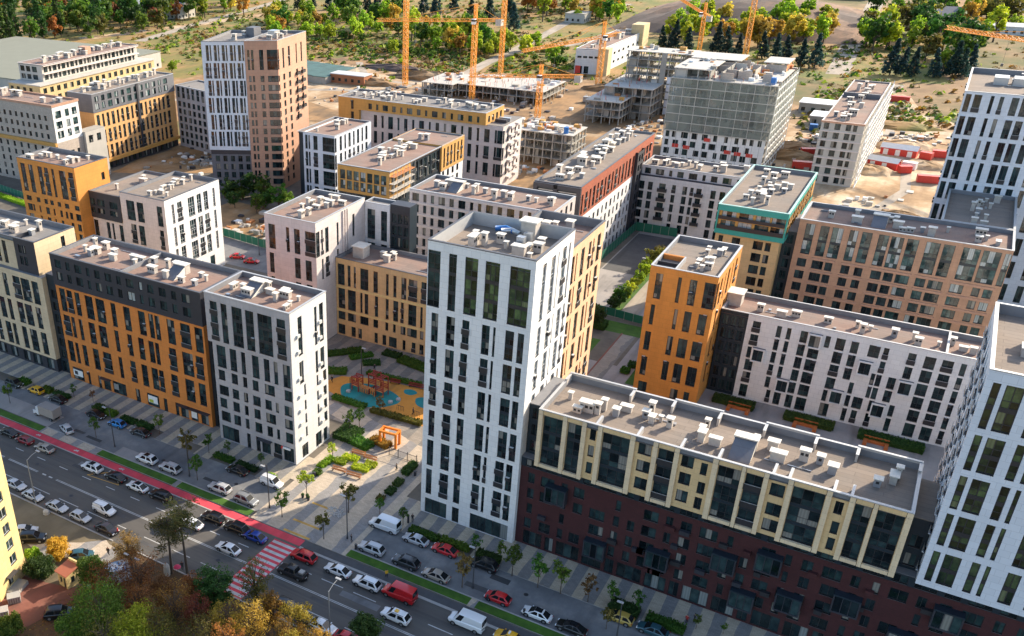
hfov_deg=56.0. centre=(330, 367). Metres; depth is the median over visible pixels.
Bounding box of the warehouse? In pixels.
[0,36,161,88]
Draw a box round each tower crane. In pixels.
[376,4,503,100]
[399,0,423,87]
[469,64,582,119]
[496,0,507,74]
[521,21,621,84]
[680,0,712,49]
[742,0,757,59]
[944,25,1023,66]
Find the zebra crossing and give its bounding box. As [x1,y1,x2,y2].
[224,539,296,598]
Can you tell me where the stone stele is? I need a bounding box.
[163,563,169,576]
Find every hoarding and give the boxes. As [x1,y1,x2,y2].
[0,184,23,198]
[223,228,265,247]
[595,304,642,323]
[601,222,677,259]
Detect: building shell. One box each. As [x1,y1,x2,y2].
[421,72,473,96]
[457,72,565,104]
[519,118,587,165]
[583,89,639,124]
[603,67,666,120]
[625,44,700,114]
[660,51,799,166]
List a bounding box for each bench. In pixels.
[331,465,346,473]
[346,470,361,479]
[351,448,365,455]
[363,453,376,460]
[390,378,400,383]
[408,381,423,387]
[726,401,750,415]
[792,417,817,432]
[862,435,889,450]
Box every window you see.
[0,296,7,317]
[0,319,4,339]
[0,342,7,351]
[0,507,6,520]
[2,240,8,262]
[2,272,9,295]
[2,522,9,535]
[5,320,13,342]
[6,538,13,550]
[7,298,14,319]
[9,552,16,565]
[11,345,18,355]
[12,275,22,299]
[13,323,19,344]
[17,301,26,323]
[20,163,28,190]
[20,278,32,302]
[22,326,29,347]
[24,350,30,360]
[25,304,34,325]
[28,164,36,192]
[30,329,39,351]
[31,281,40,304]
[33,353,42,364]
[36,307,43,328]
[37,166,45,194]
[41,332,49,354]
[44,167,51,195]
[47,358,54,368]
[51,169,57,196]
[51,289,55,298]
[53,302,57,310]
[54,111,60,118]
[55,260,60,268]
[56,121,62,128]
[57,272,63,281]
[58,131,63,138]
[59,170,68,199]
[59,288,67,311]
[60,236,64,246]
[63,315,72,336]
[63,360,69,371]
[66,290,74,313]
[68,172,76,201]
[68,340,75,361]
[71,106,76,113]
[71,317,77,337]
[73,117,77,123]
[74,126,79,133]
[74,265,81,274]
[74,292,81,315]
[75,342,80,363]
[75,369,84,380]
[76,48,133,72]
[76,214,81,221]
[76,277,83,287]
[79,319,84,340]
[82,345,89,366]
[85,295,94,319]
[89,134,93,142]
[89,322,96,343]
[93,348,100,369]
[94,219,99,235]
[94,270,99,279]
[95,298,106,323]
[96,283,101,292]
[97,199,104,206]
[98,208,104,214]
[99,325,108,347]
[103,352,113,374]
[105,273,111,282]
[106,112,109,124]
[107,222,111,238]
[107,286,113,295]
[109,128,112,140]
[110,202,117,209]
[110,211,117,217]
[111,111,114,123]
[111,303,117,326]
[113,127,116,139]
[113,381,126,395]
[114,330,120,351]
[115,142,119,154]
[116,276,120,284]
[118,289,122,298]
[119,357,124,378]
[120,225,124,241]
[123,306,131,331]
[126,107,129,119]
[126,200,135,220]
[126,279,133,288]
[127,334,133,355]
[128,122,131,134]
[128,292,134,301]
[129,138,133,150]
[130,360,137,382]
[131,224,138,243]
[136,389,140,401]
[137,202,144,222]
[138,311,146,335]
[138,337,145,359]
[139,135,142,147]
[139,225,146,245]
[141,364,148,386]
[147,284,153,294]
[147,393,159,407]
[148,314,154,338]
[149,298,154,307]
[149,341,155,363]
[152,368,159,390]
[153,99,156,111]
[154,315,161,340]
[155,114,158,126]
[155,343,160,364]
[157,129,160,141]
[157,206,163,226]
[159,288,165,297]
[159,370,165,392]
[160,230,165,250]
[160,301,167,310]
[164,398,167,411]
[166,95,169,107]
[167,319,175,344]
[169,125,172,136]
[169,348,177,371]
[171,204,174,223]
[171,291,175,300]
[171,374,179,396]
[173,304,177,313]
[174,227,177,245]
[177,201,183,221]
[179,224,185,243]
[180,323,191,349]
[181,245,186,256]
[182,294,189,303]
[182,352,194,377]
[183,307,190,317]
[185,379,195,402]
[187,196,195,216]
[190,218,196,238]
[192,240,199,258]
[195,327,203,353]
[195,356,204,380]
[196,193,201,212]
[198,216,203,234]
[199,383,206,406]
[200,237,206,254]
[203,191,208,209]
[205,45,208,60]
[205,213,210,231]
[206,63,209,78]
[207,234,212,251]
[208,81,211,95]
[208,98,211,112]
[209,301,219,340]
[210,255,214,263]
[211,115,214,129]
[211,132,214,145]
[212,188,215,205]
[213,45,216,60]
[214,63,216,78]
[214,210,216,227]
[216,81,219,95]
[216,98,219,112]
[216,230,218,247]
[217,345,226,368]
[219,115,222,129]
[219,132,222,145]
[219,369,225,380]
[220,385,228,396]
[221,45,224,60]
[221,304,228,343]
[221,398,227,408]
[222,63,224,78]
[222,410,230,422]
[223,425,239,442]
[224,81,227,95]
[224,98,227,112]
[227,115,229,129]
[227,132,229,145]
[230,45,232,60]
[230,63,232,78]
[230,349,236,371]
[231,306,243,348]
[232,81,235,95]
[232,98,235,112]
[232,373,237,384]
[233,389,238,399]
[234,115,237,129]
[234,132,237,145]
[234,402,239,412]
[234,415,240,425]
[237,63,240,78]
[238,45,240,60]
[240,81,243,95]
[240,98,243,112]
[241,352,245,374]
[242,115,245,129]
[242,132,245,145]
[243,377,246,387]
[244,393,247,402]
[245,310,255,351]
[247,50,249,69]
[247,433,250,447]
[251,50,253,69]
[252,355,259,378]
[253,380,258,391]
[253,395,260,406]
[254,409,260,419]
[256,422,262,433]
[256,436,260,451]
[257,313,272,356]
[259,50,263,69]
[264,359,269,381]
[265,384,274,396]
[265,400,271,410]
[266,413,275,424]
[267,50,277,69]
[268,76,277,81]
[268,85,278,90]
[268,426,272,436]
[269,94,279,99]
[269,103,279,107]
[269,224,275,248]
[270,111,279,116]
[270,120,280,125]
[270,252,274,272]
[271,129,280,133]
[271,137,281,142]
[272,146,281,150]
[272,154,281,158]
[273,162,282,167]
[273,170,282,175]
[273,179,282,183]
[274,362,277,384]
[274,443,281,458]
[276,319,286,360]
[279,96,284,183]
[283,364,290,388]
[284,446,293,462]
[285,390,291,401]
[285,406,291,416]
[285,419,292,430]
[286,227,289,251]
[286,432,293,443]
[288,46,289,65]
[294,229,299,253]
[295,258,300,278]
[297,316,301,355]
[299,361,303,383]
[302,442,307,456]
[305,135,307,148]
[305,151,307,165]
[305,231,316,257]
[306,168,308,181]
[306,260,311,280]
[313,136,317,149]
[313,153,317,166]
[314,169,318,183]
[314,306,317,344]
[315,232,319,257]
[315,351,317,372]
[316,430,320,446]
[319,303,323,341]
[320,347,324,368]
[321,230,323,254]
[323,137,333,152]
[323,154,334,169]
[324,171,335,186]
[324,426,326,439]
[325,227,327,252]
[326,256,329,276]
[334,155,336,169]
[338,263,344,284]
[338,323,344,333]
[339,288,344,308]
[339,311,345,319]
[340,169,344,178]
[341,179,344,188]
[347,170,351,179]
[347,180,351,189]
[348,266,350,286]
[348,290,355,311]
[348,313,355,322]
[352,214,353,235]
[352,327,355,336]
[354,171,358,180]
[354,182,358,190]
[354,267,355,287]
[360,268,367,290]
[360,316,367,325]
[361,172,364,181]
[361,183,365,191]
[365,294,367,314]
[367,173,371,182]
[367,184,371,192]
[368,209,374,238]
[374,115,376,126]
[374,131,376,142]
[374,174,378,184]
[374,185,378,194]
[374,271,377,292]
[374,296,377,316]
[374,320,377,327]
[375,333,377,342]
[381,176,385,185]
[381,186,385,195]
[381,211,386,241]
[386,274,388,295]
[386,299,388,319]
[388,117,392,129]
[388,133,392,139]
[389,336,396,347]
[392,213,395,222]
[392,225,395,234]
[392,237,395,246]
[393,301,397,321]
[394,276,396,297]
[398,214,401,224]
[398,226,401,235]
[398,238,401,247]
[400,302,403,322]
[401,326,405,334]
[402,278,406,299]
[403,239,407,248]
[404,119,407,130]
[404,216,407,225]
[404,227,407,237]
[408,279,416,302]
[408,304,415,326]
[408,328,416,337]
[411,342,415,352]
[413,193,418,200]
[415,161,417,181]
[419,121,423,128]
[419,159,422,179]
[419,345,423,354]
[420,282,426,304]
[420,307,422,327]
[423,157,426,177]
[425,468,431,493]
[425,497,445,517]
[427,249,440,307]
[427,439,433,465]
[428,155,429,174]
[428,378,435,405]
[428,410,434,436]
[430,345,436,373]
[431,312,437,341]
[432,111,437,117]
[432,153,434,172]
[436,151,439,170]
[438,208,444,216]
[438,219,443,227]
[438,473,447,499]
[439,197,444,205]
[440,443,449,470]
[441,414,449,440]
[442,164,457,176]
[442,382,451,410]
[444,349,453,378]
[445,316,454,346]
[448,254,456,311]
[449,199,453,206]
[449,210,452,218]
[451,125,455,132]
[452,507,458,522]
[453,478,459,503]
[454,448,461,475]
[456,418,463,445]
[457,386,464,414]
[458,114,462,120]
[458,200,464,208]
[458,212,464,218]
[458,353,466,382]
[460,320,469,349]
[463,257,478,315]
[466,160,469,172]
[467,144,470,156]
[468,127,471,139]
[469,513,507,539]
[470,484,478,510]
[472,454,480,481]
[474,424,483,451]
[477,391,484,419]
[478,358,487,387]
[480,325,489,354]
[480,487,484,511]
[482,162,487,175]
[482,457,486,483]
[483,146,488,158]
[483,261,499,321]
[484,129,489,141]
[485,427,488,452]
[486,205,492,213]
[487,394,490,421]
[489,361,492,389]
[490,491,500,517]
[491,327,495,356]
[493,461,503,488]
[495,148,500,160]
[495,164,499,177]
[497,131,502,143]
[497,207,501,214]
[497,431,506,458]
[498,398,509,427]
[501,364,511,394]
[502,494,509,520]
[503,330,513,361]
[504,464,512,491]
[507,209,513,217]
[507,266,530,328]
[508,434,516,461]
[510,401,517,429]
[513,367,520,396]
[516,333,523,363]
[523,529,541,547]
[532,361,536,390]
[535,327,539,357]
[538,263,545,321]
[539,492,550,504]
[540,416,562,467]
[541,351,545,380]
[541,477,554,486]
[544,318,550,348]
[544,537,552,551]
[547,256,554,313]
[551,340,556,369]
[554,308,559,338]
[555,541,578,560]
[557,336,561,363]
[558,247,566,303]
[560,354,563,377]
[561,304,565,331]
[562,475,577,481]
[563,323,566,348]
[563,423,581,473]
[564,242,570,297]
[566,289,570,317]
[569,343,574,368]
[570,257,573,284]
[572,312,576,339]
[575,280,581,308]
[576,337,579,361]
[579,248,583,276]
[580,305,583,330]
[581,556,600,568]
[582,356,586,374]
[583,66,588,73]
[583,274,586,300]
[584,192,587,211]
[584,327,588,351]
[587,242,590,268]
[588,296,593,322]
[588,508,604,521]
[588,524,602,537]
[591,265,597,292]
[592,186,594,205]
[595,234,600,261]
[597,433,629,487]
[599,180,602,199]
[600,486,616,493]
[604,558,613,572]
[607,175,610,193]
[614,169,617,187]
[616,562,641,582]
[634,476,646,490]
[635,209,640,216]
[636,459,649,473]
[636,556,643,567]
[637,199,641,206]
[638,190,642,197]
[638,380,646,391]
[638,443,651,456]
[638,541,653,551]
[639,180,644,188]
[639,355,646,374]
[639,496,656,506]
[640,525,655,538]
[643,331,650,349]
[643,509,658,523]
[643,572,665,591]
[644,210,648,217]
[645,167,650,173]
[645,201,649,208]
[646,191,651,198]
[648,182,652,189]
[648,304,654,324]
[650,448,674,501]
[653,212,662,220]
[653,273,663,298]
[654,202,663,211]
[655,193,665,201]
[656,169,663,175]
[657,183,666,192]
[661,360,668,379]
[663,147,668,152]
[665,336,672,354]
[668,581,678,595]
[669,388,677,399]
[671,185,675,192]
[671,363,682,383]
[672,309,677,329]
[675,277,681,302]
[675,489,687,502]
[676,338,687,358]
[677,172,683,177]
[677,216,682,223]
[678,472,690,485]
[679,206,683,213]
[680,196,685,204]
[680,455,694,468]
[680,509,698,519]
[680,585,708,606]
[681,132,687,137]
[681,149,686,154]
[682,187,687,194]
[682,311,691,332]
[683,392,688,400]
[685,366,696,386]
[686,280,697,305]
[688,173,697,179]
[689,142,694,147]
[689,218,697,226]
[690,341,701,361]
[691,133,697,139]
[691,208,699,216]
[691,575,707,589]
[692,150,698,156]
[692,198,700,207]
[694,189,702,197]
[695,560,709,573]
[696,314,706,335]
[696,543,713,557]
[699,527,718,542]
[701,152,706,157]
[701,282,715,309]
[703,230,708,238]
[705,220,710,227]
[706,210,712,217]
[708,144,714,149]
[708,201,713,208]
[709,465,741,521]
[710,190,715,198]
[710,377,716,387]
[710,596,732,615]
[711,176,717,182]
[712,284,718,309]
[712,365,718,374]
[715,353,720,362]
[717,340,723,350]
[717,379,724,389]
[719,154,726,159]
[719,192,724,199]
[720,219,734,225]
[720,327,726,337]
[720,367,726,376]
[722,178,731,184]
[722,210,736,220]
[722,314,728,324]
[722,354,729,364]
[722,525,741,532]
[724,342,731,352]
[725,381,732,391]
[727,329,734,339]
[727,369,734,378]
[730,155,736,161]
[730,316,736,326]
[730,356,737,366]
[731,147,738,152]
[731,237,739,244]
[732,260,737,281]
[732,343,739,353]
[735,331,742,341]
[735,473,763,527]
[736,610,746,620]
[737,222,751,228]
[737,318,744,328]
[738,383,747,396]
[739,156,744,162]
[739,213,753,223]
[741,371,750,382]
[744,359,752,370]
[745,276,755,285]
[747,265,757,273]
[748,334,758,345]
[750,158,756,163]
[750,253,760,261]
[750,347,765,363]
[750,578,767,590]
[750,610,780,631]
[751,321,760,332]
[752,241,762,250]
[754,225,768,231]
[754,596,763,608]
[756,216,770,224]
[757,278,763,286]
[759,267,765,275]
[761,517,777,532]
[762,255,768,263]
[762,546,775,552]
[764,243,770,251]
[764,390,770,401]
[765,502,781,517]
[766,364,773,374]
[767,536,786,547]
[769,483,785,497]
[770,227,783,233]
[770,352,776,362]
[772,218,785,227]
[772,338,778,350]
[772,392,780,404]
[773,377,789,393]
[775,282,783,291]
[775,326,781,337]
[778,270,785,279]
[780,258,788,267]
[781,486,825,546]
[781,621,808,635]
[783,246,791,255]
[784,394,792,407]
[785,234,793,243]
[787,381,795,393]
[788,293,798,300]
[790,369,798,380]
[791,281,800,290]
[793,270,803,278]
[793,357,801,368]
[794,397,806,410]
[796,258,806,266]
[796,344,804,355]
[797,384,809,396]
[799,331,808,342]
[800,223,815,253]
[800,372,812,383]
[803,296,814,303]
[803,359,815,371]
[805,284,817,293]
[806,332,822,349]
[806,348,818,358]
[808,272,819,281]
[809,615,827,630]
[811,260,822,269]
[812,631,823,635]
[813,600,830,614]
[814,225,829,256]
[814,551,834,561]
[815,298,823,305]
[816,158,821,163]
[817,149,823,154]
[817,402,828,416]
[818,286,826,294]
[818,583,836,598]
[819,140,825,146]
[821,131,827,137]
[821,274,829,283]
[821,566,842,582]
[822,176,828,182]
[823,123,829,128]
[824,167,830,173]
[824,262,832,271]
[824,336,830,347]
[824,377,835,388]
[826,159,832,164]
[826,227,843,258]
[827,364,838,376]
[827,388,843,405]
[828,150,834,156]
[830,141,836,147]
[831,301,840,308]
[831,351,842,363]
[832,132,838,138]
[833,177,838,183]
[834,124,840,129]
[834,289,843,298]
[834,338,845,350]
[835,169,840,174]
[837,160,842,166]
[837,277,846,286]
[839,151,844,157]
[840,265,849,274]
[840,407,846,420]
[840,504,872,560]
[841,143,847,148]
[842,367,851,379]
[843,134,849,139]
[843,230,858,261]
[844,303,852,311]
[845,125,851,130]
[846,354,855,366]
[847,292,855,300]
[848,410,856,422]
[849,341,858,353]
[850,280,859,288]
[851,397,862,408]
[853,267,862,276]
[855,232,872,263]
[855,359,873,377]
[860,306,871,314]
[862,413,869,426]
[862,510,904,569]
[862,568,884,577]
[863,295,874,303]
[866,282,877,291]
[867,345,880,358]
[867,400,874,411]
[868,401,885,419]
[870,270,880,279]
[870,387,877,398]
[872,234,889,266]
[872,309,882,316]
[874,374,881,386]
[875,297,886,305]
[877,361,885,373]
[877,621,896,633]
[879,285,889,293]
[881,348,889,359]
[882,272,892,281]
[882,390,891,402]
[882,418,890,431]
[884,236,904,268]
[884,311,898,319]
[886,377,895,389]
[887,299,901,308]
[887,405,894,416]
[887,587,908,603]
[890,287,905,296]
[894,274,908,284]
[895,379,913,397]
[899,239,919,271]
[901,423,915,437]
[902,367,912,379]
[903,315,914,322]
[906,303,917,311]
[906,353,916,365]
[906,409,919,422]
[910,290,921,299]
[910,396,923,409]
[914,278,925,287]
[914,383,927,396]
[914,583,937,594]
[916,317,931,326]
[918,242,940,274]
[918,370,931,383]
[918,427,931,441]
[919,305,934,315]
[922,292,938,302]
[922,413,936,426]
[923,356,936,369]
[924,551,940,581]
[926,280,942,290]
[927,400,940,413]
[930,203,939,218]
[931,387,945,400]
[935,244,955,277]
[935,374,949,387]
[935,431,944,444]
[935,554,961,587]
[936,513,953,545]
[937,181,945,197]
[937,321,951,330]
[938,204,944,219]
[940,309,955,318]
[940,360,954,373]
[940,417,948,429]
[942,159,952,177]
[944,182,955,198]
[944,296,959,306]
[945,404,953,416]
[948,284,963,293]
[948,517,975,551]
[949,138,958,156]
[949,391,957,403]
[949,476,967,509]
[950,160,962,178]
[954,247,980,281]
[954,378,962,389]
[955,116,965,133]
[957,139,968,157]
[958,325,967,333]
[958,364,966,376]
[959,629,977,635]
[961,479,990,515]
[962,94,971,111]
[962,313,971,321]
[962,562,980,593]
[962,610,984,627]
[963,117,975,135]
[963,435,982,470]
[966,162,973,180]
[966,300,975,309]
[968,600,992,611]
[969,327,979,335]
[970,95,982,112]
[970,287,979,296]
[972,140,980,158]
[973,315,983,324]
[974,250,1001,284]
[975,163,983,181]
[975,524,995,557]
[976,438,1005,476]
[976,566,991,596]
[977,302,987,311]
[977,382,1001,429]
[979,118,987,136]
[981,141,990,159]
[981,289,992,298]
[983,186,991,192]
[986,96,994,113]
[986,164,998,183]
[988,119,997,137]
[989,486,1010,520]
[990,385,1023,434]
[990,528,1005,560]
[993,143,1005,161]
[993,187,1001,194]
[995,97,1004,114]
[996,166,1008,184]
[996,254,1011,286]
[997,572,1021,605]
[998,284,1007,299]
[1000,120,1012,138]
[1003,144,1015,162]
[1004,445,1023,481]
[1004,490,1021,523]
[1005,189,1012,195]
[1005,261,1015,277]
[1007,98,1019,115]
[1008,167,1019,185]
[1010,121,1022,139]
[1011,536,1023,569]
[1012,286,1023,302]
[1013,239,1022,255]
[1015,145,1023,163]
[1017,99,1023,116]
[1017,191,1023,207]
[1019,218,1023,232]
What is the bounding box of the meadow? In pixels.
[0,0,950,84]
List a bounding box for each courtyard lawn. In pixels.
[590,338,599,350]
[605,320,641,337]
[625,369,635,384]
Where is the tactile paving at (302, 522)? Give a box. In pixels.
[283,502,328,539]
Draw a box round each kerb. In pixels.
[0,423,497,629]
[10,492,311,632]
[47,427,568,635]
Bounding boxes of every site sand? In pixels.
[174,53,462,121]
[308,62,448,111]
[766,85,953,217]
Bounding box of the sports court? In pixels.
[602,233,673,275]
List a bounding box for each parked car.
[0,427,19,438]
[4,376,23,388]
[7,478,26,491]
[15,434,34,445]
[17,524,38,532]
[19,529,46,543]
[21,488,44,502]
[27,385,44,395]
[34,442,55,454]
[43,604,73,620]
[45,499,68,513]
[48,394,67,404]
[59,423,73,434]
[68,548,94,559]
[69,509,91,523]
[81,460,103,474]
[85,408,106,420]
[94,521,119,536]
[104,470,127,483]
[107,418,126,429]
[126,480,149,493]
[129,427,151,438]
[135,452,158,465]
[148,488,172,502]
[158,460,181,475]
[182,517,204,531]
[200,510,226,526]
[207,480,231,495]
[215,541,241,556]
[223,519,249,536]
[225,464,249,476]
[229,253,245,259]
[233,490,258,507]
[241,529,267,544]
[243,257,259,263]
[276,595,297,616]
[289,548,317,565]
[308,617,337,635]
[324,562,352,579]
[332,629,356,635]
[352,574,381,592]
[357,540,385,557]
[380,606,411,626]
[391,553,420,571]
[402,532,429,547]
[421,567,450,584]
[431,542,459,558]
[470,556,499,573]
[484,590,511,606]
[493,628,520,635]
[521,605,553,623]
[555,618,588,635]
[606,609,634,627]
[636,620,669,635]
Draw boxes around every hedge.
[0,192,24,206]
[18,375,31,385]
[42,385,54,394]
[52,389,71,398]
[91,403,107,412]
[104,408,118,417]
[120,414,138,424]
[135,419,154,430]
[212,451,234,463]
[235,459,259,472]
[312,467,322,475]
[316,454,335,467]
[327,346,363,356]
[328,365,347,374]
[331,393,367,408]
[332,423,364,443]
[332,456,348,465]
[341,452,360,461]
[347,433,374,450]
[348,351,373,359]
[350,461,371,472]
[362,358,380,366]
[364,458,377,468]
[366,369,422,387]
[369,406,422,425]
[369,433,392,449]
[375,493,385,500]
[381,348,402,358]
[384,485,397,495]
[391,476,404,487]
[396,354,424,371]
[401,460,418,475]
[408,524,440,541]
[439,534,471,552]
[475,546,502,563]
[593,319,608,330]
[607,596,641,620]
[619,366,630,373]
[627,360,636,368]
[644,609,686,635]
[712,391,756,411]
[782,409,835,431]
[857,427,925,454]
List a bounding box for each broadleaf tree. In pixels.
[0,0,16,11]
[6,0,19,16]
[20,16,39,37]
[21,0,40,7]
[23,7,38,19]
[26,0,40,19]
[39,0,48,4]
[43,0,64,34]
[46,14,62,38]
[48,0,65,5]
[54,611,95,635]
[57,571,131,635]
[58,1,76,28]
[63,11,67,26]
[68,9,81,31]
[70,9,82,29]
[72,0,89,27]
[73,554,112,584]
[77,606,128,635]
[79,16,97,36]
[79,559,120,606]
[88,0,112,20]
[89,5,108,22]
[93,12,108,35]
[102,598,169,635]
[110,546,165,602]
[111,1,119,21]
[111,530,143,569]
[113,10,124,27]
[120,0,139,22]
[120,576,156,621]
[126,3,146,28]
[132,595,179,635]
[135,10,147,31]
[139,0,150,13]
[141,0,156,14]
[147,5,164,28]
[147,7,156,26]
[147,573,178,609]
[148,579,194,633]
[150,0,174,24]
[169,0,182,17]
[176,570,205,613]
[176,606,221,635]
[180,0,195,17]
[181,590,212,635]
[193,562,233,622]
[197,0,207,17]
[206,595,245,635]
[210,617,244,635]
[220,0,226,11]
[221,177,240,191]
[225,191,240,207]
[228,0,236,9]
[231,595,273,635]
[235,0,249,14]
[235,553,273,614]
[240,172,262,192]
[250,191,273,208]
[250,193,264,213]
[254,174,270,194]
[255,587,284,635]
[267,183,287,205]
[270,614,308,635]
[278,600,320,635]
[282,190,294,202]
[282,628,299,635]
[309,626,331,635]
[335,0,348,10]
[346,0,360,14]
[348,609,385,635]
[521,0,531,9]
[531,0,541,10]
[537,0,551,21]
[540,0,557,15]
[590,0,601,19]
[594,303,607,322]
[607,295,619,308]
[612,284,626,307]
[615,283,631,302]
[626,280,635,290]
[629,278,641,290]
[633,271,646,285]
[635,263,650,275]
[640,257,651,275]
[644,247,664,262]
[649,244,666,254]
[664,14,680,35]
[674,7,685,27]
[679,20,692,41]
[680,15,693,41]
[684,13,698,29]
[686,0,700,14]
[694,22,711,36]
[696,12,712,40]
[700,0,715,12]
[708,9,720,33]
[714,19,735,40]
[716,1,733,16]
[722,18,739,34]
[739,15,759,45]
[740,7,753,29]
[745,14,773,47]
[752,6,769,26]
[766,15,785,44]
[769,4,781,17]
[777,0,795,9]
[778,12,798,24]
[781,0,797,14]
[782,11,807,42]
[795,21,815,39]
[797,8,810,14]
[800,0,816,8]
[804,17,818,32]
[814,14,838,43]
[815,12,831,40]
[819,4,838,13]
[826,10,840,24]
[857,18,874,45]
[858,14,873,35]
[860,8,877,18]
[862,12,894,50]
[864,8,879,17]
[868,0,887,10]
[877,3,900,21]
[879,20,904,49]
[888,0,905,6]
[888,17,906,44]
[896,3,915,33]
[898,0,919,16]
[907,15,926,36]
[907,25,921,54]
[909,0,937,17]
[910,8,933,34]
[912,0,945,16]
[915,32,944,60]
[919,24,944,43]
[920,20,932,34]
[926,18,954,44]
[927,7,966,51]
[934,48,954,70]
[942,0,959,6]
[942,17,984,40]
[949,16,990,47]
[949,26,986,62]
[960,0,986,23]
[963,0,981,16]
[979,0,993,16]
[981,0,1006,18]
[982,18,993,34]
[987,3,1009,41]
[1001,0,1023,21]
[1008,13,1023,22]
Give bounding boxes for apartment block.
[0,87,110,178]
[0,209,75,372]
[0,452,28,601]
[8,40,154,96]
[16,147,109,240]
[49,234,241,426]
[66,68,179,168]
[88,170,224,265]
[175,80,210,152]
[203,270,329,464]
[264,189,416,339]
[297,116,370,194]
[336,241,427,356]
[337,128,464,201]
[338,88,521,184]
[409,174,575,255]
[515,372,1023,635]
[531,209,605,378]
[533,127,654,250]
[633,235,742,402]
[634,155,809,239]
[707,286,982,447]
[714,164,817,297]
[783,189,1017,336]
[811,80,894,187]
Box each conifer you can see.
[293,0,300,9]
[323,0,333,7]
[361,0,371,10]
[373,0,380,9]
[417,0,430,13]
[429,0,442,14]
[448,0,458,10]
[466,0,473,15]
[483,0,495,17]
[503,0,513,15]
[507,2,520,30]
[657,25,667,46]
[665,19,680,48]
[683,26,693,49]
[709,22,723,51]
[720,26,733,52]
[732,33,743,53]
[756,30,769,58]
[769,33,781,56]
[781,35,793,62]
[795,38,809,65]
[807,33,824,68]
[881,37,901,74]
[893,47,910,75]
[906,46,921,77]
[926,47,942,77]
[942,40,963,76]
[955,47,971,77]
[964,44,978,72]
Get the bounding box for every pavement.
[0,351,313,477]
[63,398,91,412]
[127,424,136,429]
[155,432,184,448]
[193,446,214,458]
[254,469,289,482]
[389,496,779,635]
[400,519,411,533]
[499,558,610,608]
[637,610,647,621]
[683,626,712,635]
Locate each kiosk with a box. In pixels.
[54,557,79,588]
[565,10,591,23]
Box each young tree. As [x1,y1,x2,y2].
[167,60,177,72]
[261,4,275,18]
[265,4,279,16]
[266,14,275,29]
[269,20,281,29]
[270,0,282,8]
[271,5,289,24]
[274,15,286,29]
[276,0,288,10]
[287,10,293,25]
[293,12,300,28]
[298,0,305,11]
[299,21,314,35]
[300,11,314,24]
[304,0,314,20]
[313,12,322,24]
[313,22,323,37]
[320,13,327,23]
[321,23,336,41]
[324,19,334,27]
[327,2,339,22]
[339,30,350,38]
[342,4,360,23]
[348,16,358,38]
[354,21,363,37]
[358,9,369,33]
[358,32,368,40]
[366,11,374,29]
[367,2,380,20]
[373,20,383,34]
[379,0,390,23]
[384,17,394,30]
[387,3,401,17]
[392,17,404,35]
[393,0,402,13]
[407,11,418,40]
[409,5,420,32]
[411,20,429,46]
[421,15,431,24]
[426,26,442,40]
[431,37,441,48]
[432,12,440,26]
[441,14,451,31]
[442,25,458,51]
[443,19,456,29]
[453,32,467,52]
[455,19,461,27]
[460,25,468,34]
[463,9,483,35]
[466,33,479,50]
[470,28,482,54]
[475,20,491,43]
[483,40,493,55]
[485,27,495,40]
[489,36,500,53]
[496,27,512,43]
[497,43,508,55]
[505,32,518,49]
[561,0,570,11]
[568,0,582,10]
[589,0,604,18]
[594,6,604,20]
[602,0,617,20]
[610,3,626,21]
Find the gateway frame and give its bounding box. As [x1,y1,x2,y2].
[379,425,400,448]
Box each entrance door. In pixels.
[6,569,18,584]
[98,376,111,390]
[176,403,188,417]
[186,407,198,421]
[197,410,209,424]
[257,437,271,453]
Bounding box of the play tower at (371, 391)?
[350,370,388,397]
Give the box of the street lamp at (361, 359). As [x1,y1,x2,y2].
[361,347,365,373]
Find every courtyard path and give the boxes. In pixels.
[587,334,635,378]
[617,281,648,317]
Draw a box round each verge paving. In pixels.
[39,427,101,454]
[171,480,181,486]
[466,598,478,608]
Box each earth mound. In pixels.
[166,157,188,163]
[364,63,423,71]
[364,78,396,87]
[385,70,441,80]
[581,83,606,91]
[772,149,813,161]
[778,140,810,149]
[857,163,894,176]
[874,139,941,153]
[882,120,943,131]
[882,209,920,216]
[910,160,943,171]
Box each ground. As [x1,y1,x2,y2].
[0,148,706,635]
[4,0,1023,141]
[15,553,311,635]
[113,146,212,172]
[171,82,798,188]
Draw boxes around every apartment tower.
[200,26,267,188]
[244,29,308,188]
[421,211,575,542]
[915,302,1023,616]
[928,67,1023,305]
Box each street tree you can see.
[2,383,12,400]
[69,384,76,397]
[88,416,99,434]
[153,413,163,433]
[177,428,197,461]
[187,454,202,479]
[202,433,212,450]
[223,440,230,449]
[257,453,264,461]
[274,489,289,516]
[296,470,314,492]
[314,510,329,538]
[327,442,336,457]
[339,482,358,512]
[342,408,354,428]
[353,407,364,426]
[374,497,384,514]
[375,396,385,408]
[398,507,408,518]
[455,552,473,587]
[471,533,482,546]
[497,540,505,554]
[503,544,522,575]
[531,552,549,587]
[552,558,571,593]
[581,573,598,601]
[601,607,616,627]
[607,580,621,600]
[632,589,646,606]
[693,614,702,626]
[720,622,728,632]
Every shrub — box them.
[0,610,25,635]
[21,553,56,580]
[24,546,42,560]
[44,535,71,561]
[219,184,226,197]
[233,185,249,199]
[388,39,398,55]
[412,47,420,55]
[423,43,430,49]
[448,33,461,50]
[518,34,532,49]
[525,62,533,70]
[529,30,542,46]
[545,46,560,64]
[548,55,563,66]
[559,44,568,54]
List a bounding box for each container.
[0,605,8,617]
[7,590,20,604]
[583,96,590,102]
[792,160,812,168]
[801,147,815,153]
[809,123,817,130]
[887,95,910,101]
[897,165,912,172]
[902,160,918,169]
[916,173,939,183]
[919,151,933,159]
[932,149,946,157]
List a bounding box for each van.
[92,498,116,517]
[260,471,283,489]
[368,513,401,534]
[381,580,417,605]
[448,607,486,634]

